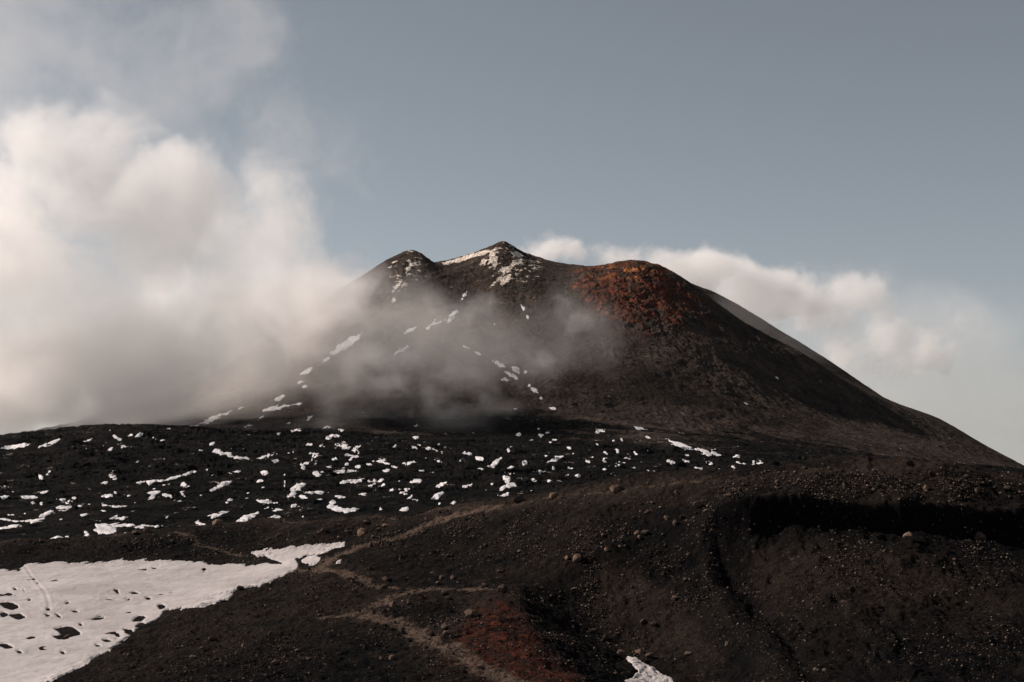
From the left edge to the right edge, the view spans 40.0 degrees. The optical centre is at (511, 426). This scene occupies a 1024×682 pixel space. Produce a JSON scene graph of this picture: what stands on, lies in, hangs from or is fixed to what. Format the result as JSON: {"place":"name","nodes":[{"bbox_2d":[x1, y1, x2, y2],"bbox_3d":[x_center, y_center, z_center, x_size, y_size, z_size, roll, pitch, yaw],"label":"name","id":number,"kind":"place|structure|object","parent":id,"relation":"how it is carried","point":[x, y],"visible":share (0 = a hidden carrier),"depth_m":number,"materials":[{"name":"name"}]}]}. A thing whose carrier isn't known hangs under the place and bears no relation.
{"place":"outdoors","nodes":[
{"label":"outdoors","id":0,"kind":"place"},
{"bbox_2d":[0,453,1023,681],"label":"ground","id":1,"kind":"structure","parent":0,"point":[766,551],"depth_m":194.15,"materials":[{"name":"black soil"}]},
{"bbox_2d":[143,526,150,532],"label":"boulder","id":2,"kind":"object","parent":1,"relation":"on","point":[146,529],"visible":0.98,"depth_m":325.39,"materials":[{"name":"brown stone"}]},
{"bbox_2d":[0,542,344,681],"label":"snowfield","id":3,"kind":"structure","parent":1,"relation":"on","point":[85,590],"depth_m":226.82,"materials":[{"name":"white snow"}]},
{"bbox_2d":[207,636,215,640],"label":"boulder","id":4,"kind":"object","parent":1,"relation":"on","point":[210,638],"visible":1,"depth_m":175.71,"materials":[{"name":"stone"}]},
{"bbox_2d":[212,519,223,525],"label":"boulder","id":5,"kind":"object","parent":1,"relation":"on","point":[216,522],"visible":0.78,"depth_m":323.30,"materials":[{"name":"brown stone"}]},
{"bbox_2d":[302,554,320,565],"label":"snow patch","id":6,"kind":"object","parent":1,"relation":"on","point":[310,560],"visible":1,"depth_m":261.84,"materials":[{"name":"white snow"}]},
{"bbox_2d":[357,528,367,536],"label":"boulder","id":7,"kind":"object","parent":1,"relation":"on","point":[362,531],"visible":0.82,"depth_m":286.79,"materials":[{"name":"brown stone"}]},
{"bbox_2d":[380,584,387,588],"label":"boulder","id":8,"kind":"object","parent":1,"relation":"on","point":[383,586],"visible":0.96,"depth_m":209.85,"materials":[{"name":"stone"}]},
{"bbox_2d":[389,601,395,606],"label":"boulder","id":9,"kind":"object","parent":1,"relation":"on","point":[392,604],"visible":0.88,"depth_m":187.85,"materials":[{"name":"brown stone"}]},
{"bbox_2d":[389,655,395,660],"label":"boulder","id":10,"kind":"object","parent":1,"relation":"on","point":[392,657],"visible":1,"depth_m":145.65,"materials":[{"name":"brown stone"}]},
{"bbox_2d":[441,623,447,628],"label":"boulder","id":11,"kind":"object","parent":1,"relation":"on","point":[444,626],"visible":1,"depth_m":165.73,"materials":[{"name":"brown stone"}]},
{"bbox_2d":[464,609,478,617],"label":"boulder","id":12,"kind":"object","parent":1,"relation":"on","point":[471,613],"visible":0.96,"depth_m":175.46,"materials":[{"name":"brown stone"}]},
{"bbox_2d":[497,584,507,593],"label":"boulder","id":13,"kind":"object","parent":1,"relation":"on","point":[502,588],"visible":0.9,"depth_m":191.30,"materials":[{"name":"grey stone"}]},
{"bbox_2d":[513,495,522,501],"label":"boulder","id":14,"kind":"object","parent":1,"relation":"on","point":[518,498],"visible":1,"depth_m":259.20,"materials":[{"name":"black stone"}]},
{"bbox_2d":[549,492,557,498],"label":"boulder","id":15,"kind":"object","parent":1,"relation":"on","point":[552,495],"visible":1,"depth_m":248.90,"materials":[{"name":"brown stone"}]},
{"bbox_2d":[573,554,581,561],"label":"boulder","id":16,"kind":"object","parent":1,"relation":"on","point":[577,557],"visible":1,"depth_m":208.26,"materials":[{"name":"brown stone"}]},
{"bbox_2d":[602,635,609,639],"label":"boulder","id":17,"kind":"object","parent":1,"relation":"on","point":[606,637],"visible":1,"depth_m":183.35,"materials":[{"name":"stone"}]},
{"bbox_2d":[610,485,623,493],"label":"boulder","id":18,"kind":"object","parent":1,"relation":"on","point":[614,489],"visible":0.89,"depth_m":240.02,"materials":[{"name":"brown stone"}]},
{"bbox_2d":[617,650,625,655],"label":"boulder","id":19,"kind":"object","parent":1,"relation":"on","point":[621,652],"visible":0.9,"depth_m":175.59,"materials":[{"name":"brown stone"}]},
{"bbox_2d":[635,649,643,653],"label":"boulder","id":20,"kind":"object","parent":1,"relation":"on","point":[638,651],"visible":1,"depth_m":177.77,"materials":[{"name":"brown stone"}]},
{"bbox_2d":[641,530,649,534],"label":"boulder","id":21,"kind":"object","parent":1,"relation":"on","point":[644,532],"visible":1,"depth_m":213.18,"materials":[{"name":"stone"}]},
{"bbox_2d":[625,656,672,681],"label":"snow patch","id":22,"kind":"object","parent":1,"relation":"on","point":[646,673],"visible":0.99,"depth_m":163.42,"materials":[{"name":"white snow"}]},
{"bbox_2d":[645,652,654,658],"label":"boulder","id":23,"kind":"object","parent":1,"relation":"on","point":[650,655],"visible":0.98,"depth_m":174.59,"materials":[{"name":"brown stone"}]},
{"bbox_2d":[693,500,704,506],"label":"boulder","id":24,"kind":"object","parent":1,"relation":"on","point":[698,503],"visible":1,"depth_m":214.88,"materials":[{"name":"brown stone"}]},
{"bbox_2d":[903,532,912,540],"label":"boulder","id":25,"kind":"object","parent":1,"relation":"on","point":[907,535],"visible":0.89,"depth_m":201.44,"materials":[{"name":"brown stone"}]},
{"bbox_2d":[975,531,985,541],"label":"boulder","id":26,"kind":"object","parent":1,"relation":"on","point":[979,536],"visible":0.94,"depth_m":208.59,"materials":[{"name":"grey stone"}]},
{"bbox_2d":[0,415,1023,540],"bbox_3d":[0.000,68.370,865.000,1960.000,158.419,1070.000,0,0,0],"label":"lava field","id":27,"kind":"structure","parent":0,"point":[75,465],"depth_m":855.20,"materials":[{"name":"black stone"}]},
{"bbox_2d":[0,524,21,527],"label":"snow patch","id":28,"kind":"object","parent":27,"relation":"on","point":[14,525],"visible":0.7,"depth_m":451.14,"materials":[{"name":"white snow"}]},
{"bbox_2d":[1,443,28,449],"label":"snow patch","id":29,"kind":"object","parent":27,"relation":"on","point":[23,445],"visible":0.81,"depth_m":895.31,"materials":[{"name":"white snow"}]},
{"bbox_2d":[0,510,52,522],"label":"snow patch","id":30,"kind":"object","parent":27,"relation":"on","point":[42,515],"visible":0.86,"depth_m":479.74,"materials":[{"name":"white snow"}]},
{"bbox_2d":[21,495,37,498],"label":"snow patch","id":31,"kind":"object","parent":27,"relation":"on","point":[28,497],"visible":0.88,"depth_m":613.75,"materials":[{"name":"white snow"}]},
{"bbox_2d":[38,439,59,447],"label":"snow patch","id":32,"kind":"object","parent":27,"relation":"on","point":[51,443],"visible":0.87,"depth_m":921.09,"materials":[{"name":"white snow"}]},
{"bbox_2d":[56,498,71,508],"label":"snow patch","id":33,"kind":"object","parent":27,"relation":"on","point":[64,506],"visible":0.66,"depth_m":560.89,"materials":[{"name":"white snow"}]},
{"bbox_2d":[101,493,115,497],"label":"snow patch","id":34,"kind":"object","parent":27,"relation":"on","point":[107,495],"visible":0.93,"depth_m":636.64,"materials":[{"name":"white snow"}]},
{"bbox_2d":[102,503,124,507],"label":"snow patch","id":35,"kind":"object","parent":27,"relation":"on","point":[113,506],"visible":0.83,"depth_m":579.21,"materials":[{"name":"white snow"}]},
{"bbox_2d":[109,515,127,519],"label":"snow patch","id":36,"kind":"object","parent":27,"relation":"on","point":[119,518],"visible":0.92,"depth_m":490.09,"materials":[{"name":"white snow"}]},
{"bbox_2d":[94,523,162,533],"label":"snow patch","id":37,"kind":"object","parent":27,"relation":"on","point":[103,528],"visible":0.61,"depth_m":424.25,"materials":[{"name":"white snow"}]},
{"bbox_2d":[147,491,159,497],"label":"snow patch","id":38,"kind":"object","parent":27,"relation":"on","point":[153,493],"visible":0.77,"depth_m":639.83,"materials":[{"name":"white snow"}]},
{"bbox_2d":[136,470,195,484],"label":"snow patch","id":39,"kind":"object","parent":27,"relation":"on","point":[149,482],"visible":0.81,"depth_m":750.25,"materials":[{"name":"white snow"}]},
{"bbox_2d":[208,511,227,518],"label":"snow patch","id":40,"kind":"object","parent":27,"relation":"on","point":[214,515],"visible":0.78,"depth_m":524.23,"materials":[{"name":"white snow"}]},
{"bbox_2d":[210,481,230,490],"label":"snow patch","id":41,"kind":"object","parent":27,"relation":"on","point":[223,483],"visible":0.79,"depth_m":709.37,"materials":[{"name":"white snow"}]},
{"bbox_2d":[213,449,249,459],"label":"snow patch","id":42,"kind":"object","parent":27,"relation":"on","point":[220,452],"visible":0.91,"depth_m":902.47,"materials":[{"name":"white snow"}]},
{"bbox_2d":[236,512,258,521],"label":"snow patch","id":43,"kind":"object","parent":27,"relation":"on","point":[244,518],"visible":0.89,"depth_m":504.22,"materials":[{"name":"white snow"}]},
{"bbox_2d":[257,499,277,507],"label":"snow patch","id":44,"kind":"object","parent":27,"relation":"on","point":[267,501],"visible":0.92,"depth_m":577.43,"materials":[{"name":"white snow"}]},
{"bbox_2d":[287,488,303,496],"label":"snow patch","id":45,"kind":"object","parent":27,"relation":"on","point":[293,492],"visible":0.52,"depth_m":646.23,"materials":[{"name":"white snow"}]},
{"bbox_2d":[290,483,305,489],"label":"snow patch","id":46,"kind":"object","parent":27,"relation":"on","point":[297,485],"visible":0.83,"depth_m":710.89,"materials":[{"name":"white snow"}]},
{"bbox_2d":[299,491,324,498],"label":"snow patch","id":47,"kind":"object","parent":27,"relation":"on","point":[315,492],"visible":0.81,"depth_m":649.17,"materials":[{"name":"white snow"}]},
{"bbox_2d":[313,471,322,476],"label":"snow patch","id":48,"kind":"object","parent":27,"relation":"on","point":[316,473],"visible":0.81,"depth_m":793.69,"materials":[{"name":"white snow"}]},
{"bbox_2d":[325,434,339,439],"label":"snow patch","id":49,"kind":"object","parent":27,"relation":"on","point":[330,436],"visible":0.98,"depth_m":1126.49,"materials":[{"name":"white snow"}]},
{"bbox_2d":[335,441,346,446],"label":"snow patch","id":50,"kind":"object","parent":27,"relation":"on","point":[343,445],"visible":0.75,"depth_m":1064.82,"materials":[{"name":"white snow"}]},
{"bbox_2d":[327,500,356,512],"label":"snow patch","id":51,"kind":"object","parent":27,"relation":"on","point":[337,508],"visible":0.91,"depth_m":535.58,"materials":[{"name":"white snow"}]},
{"bbox_2d":[334,456,356,473],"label":"snow patch","id":52,"kind":"object","parent":27,"relation":"on","point":[341,471],"visible":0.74,"depth_m":808.22,"materials":[{"name":"white snow"}]},
{"bbox_2d":[345,445,360,456],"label":"snow patch","id":53,"kind":"object","parent":27,"relation":"on","point":[354,450],"visible":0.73,"depth_m":972.37,"materials":[{"name":"white snow"}]},
{"bbox_2d":[340,478,383,485],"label":"snow patch","id":54,"kind":"object","parent":27,"relation":"on","point":[359,480],"visible":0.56,"depth_m":753.99,"materials":[{"name":"white snow"}]},
{"bbox_2d":[366,458,387,464],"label":"snow patch","id":55,"kind":"object","parent":27,"relation":"on","point":[381,461],"visible":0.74,"depth_m":878.66,"materials":[{"name":"white snow"}]},
{"bbox_2d":[2,422,753,532],"bbox_3d":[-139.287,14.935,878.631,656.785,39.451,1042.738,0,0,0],"label":"snow","id":56,"kind":"structure","parent":27,"relation":"on","point":[524,462],"depth_m":835.83,"materials":[{"name":"white snow"}]},
{"bbox_2d":[399,507,408,510],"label":"snow patch","id":57,"kind":"object","parent":27,"relation":"on","point":[404,509],"visible":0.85,"depth_m":540.16,"materials":[{"name":"white snow"}]},
{"bbox_2d":[409,479,421,482],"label":"snow patch","id":58,"kind":"object","parent":27,"relation":"on","point":[417,480],"visible":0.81,"depth_m":736.13,"materials":[{"name":"white snow"}]},
{"bbox_2d":[431,491,443,499],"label":"snow patch","id":59,"kind":"object","parent":27,"relation":"on","point":[436,496],"visible":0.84,"depth_m":620.44,"materials":[{"name":"white snow"}]},
{"bbox_2d":[475,456,483,460],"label":"snow patch","id":60,"kind":"object","parent":27,"relation":"on","point":[479,458],"visible":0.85,"depth_m":905.31,"materials":[{"name":"white snow"}]},
{"bbox_2d":[488,457,501,467],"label":"snow patch","id":61,"kind":"object","parent":27,"relation":"on","point":[495,462],"visible":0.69,"depth_m":889.54,"materials":[{"name":"white snow"}]},
{"bbox_2d":[500,468,515,490],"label":"snow patch","id":62,"kind":"object","parent":27,"relation":"on","point":[506,479],"visible":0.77,"depth_m":692.78,"materials":[{"name":"white snow"}]},
{"bbox_2d":[547,455,563,462],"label":"snow patch","id":63,"kind":"object","parent":27,"relation":"on","point":[556,458],"visible":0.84,"depth_m":946.38,"materials":[{"name":"white snow"}]},
{"bbox_2d":[668,440,720,456],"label":"snow patch","id":64,"kind":"object","parent":27,"relation":"on","point":[683,446],"visible":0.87,"depth_m":1110.74,"materials":[{"name":"white snow"}]},
{"bbox_2d":[0,0,1023,464],"label":"sky","id":65,"kind":"structure","parent":0,"point":[182,182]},
{"bbox_2d":[17,241,1023,468],"bbox_3d":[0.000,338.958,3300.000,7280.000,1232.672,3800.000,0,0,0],"label":"mountain","id":66,"kind":"structure","parent":0,"point":[637,343],"depth_m":1759.36,"materials":[{"name":"black stone"}]},
{"bbox_2d":[191,410,231,425],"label":"snow patch","id":67,"kind":"object","parent":66,"relation":"on","point":[210,419],"visible":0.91,"depth_m":1476.26,"materials":[{"name":"white snow"}]},
{"bbox_2d":[275,395,285,400],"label":"snow patch","id":68,"kind":"object","parent":66,"relation":"on","point":[279,398],"visible":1,"depth_m":1554.32,"materials":[{"name":"white snow"}]},
{"bbox_2d":[262,402,301,411],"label":"snow patch","id":69,"kind":"object","parent":66,"relation":"on","point":[272,408],"visible":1,"depth_m":1511.01,"materials":[{"name":"white snow"}]},
{"bbox_2d":[300,367,312,374],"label":"snow patch","id":70,"kind":"object","parent":66,"relation":"on","point":[307,371],"visible":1,"depth_m":1649.94,"materials":[{"name":"white snow"}]},
{"bbox_2d":[330,332,362,354],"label":"snow patch","id":71,"kind":"object","parent":66,"relation":"on","point":[349,342],"visible":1,"depth_m":1753.33,"materials":[{"name":"white snow"}]},
{"bbox_2d":[394,345,408,355],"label":"snow patch","id":72,"kind":"object","parent":66,"relation":"on","point":[401,350],"visible":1,"depth_m":1710.52,"materials":[{"name":"white snow"}]},
{"bbox_2d":[404,327,416,333],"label":"snow patch","id":73,"kind":"object","parent":66,"relation":"on","point":[410,330],"visible":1,"depth_m":1789.02,"materials":[{"name":"white snow"}]},
{"bbox_2d":[425,310,457,329],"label":"snow patch","id":74,"kind":"object","parent":66,"relation":"on","point":[451,316],"visible":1,"depth_m":1832.92,"materials":[{"name":"white snow"}]},
{"bbox_2d":[492,360,504,366],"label":"snow patch","id":75,"kind":"object","parent":66,"relation":"on","point":[499,364],"visible":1,"depth_m":1665.49,"materials":[{"name":"white snow"}]},
{"bbox_2d":[504,366,519,379],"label":"snow patch","id":76,"kind":"object","parent":66,"relation":"on","point":[515,369],"visible":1,"depth_m":1641.30,"materials":[{"name":"white snow"}]}
]}

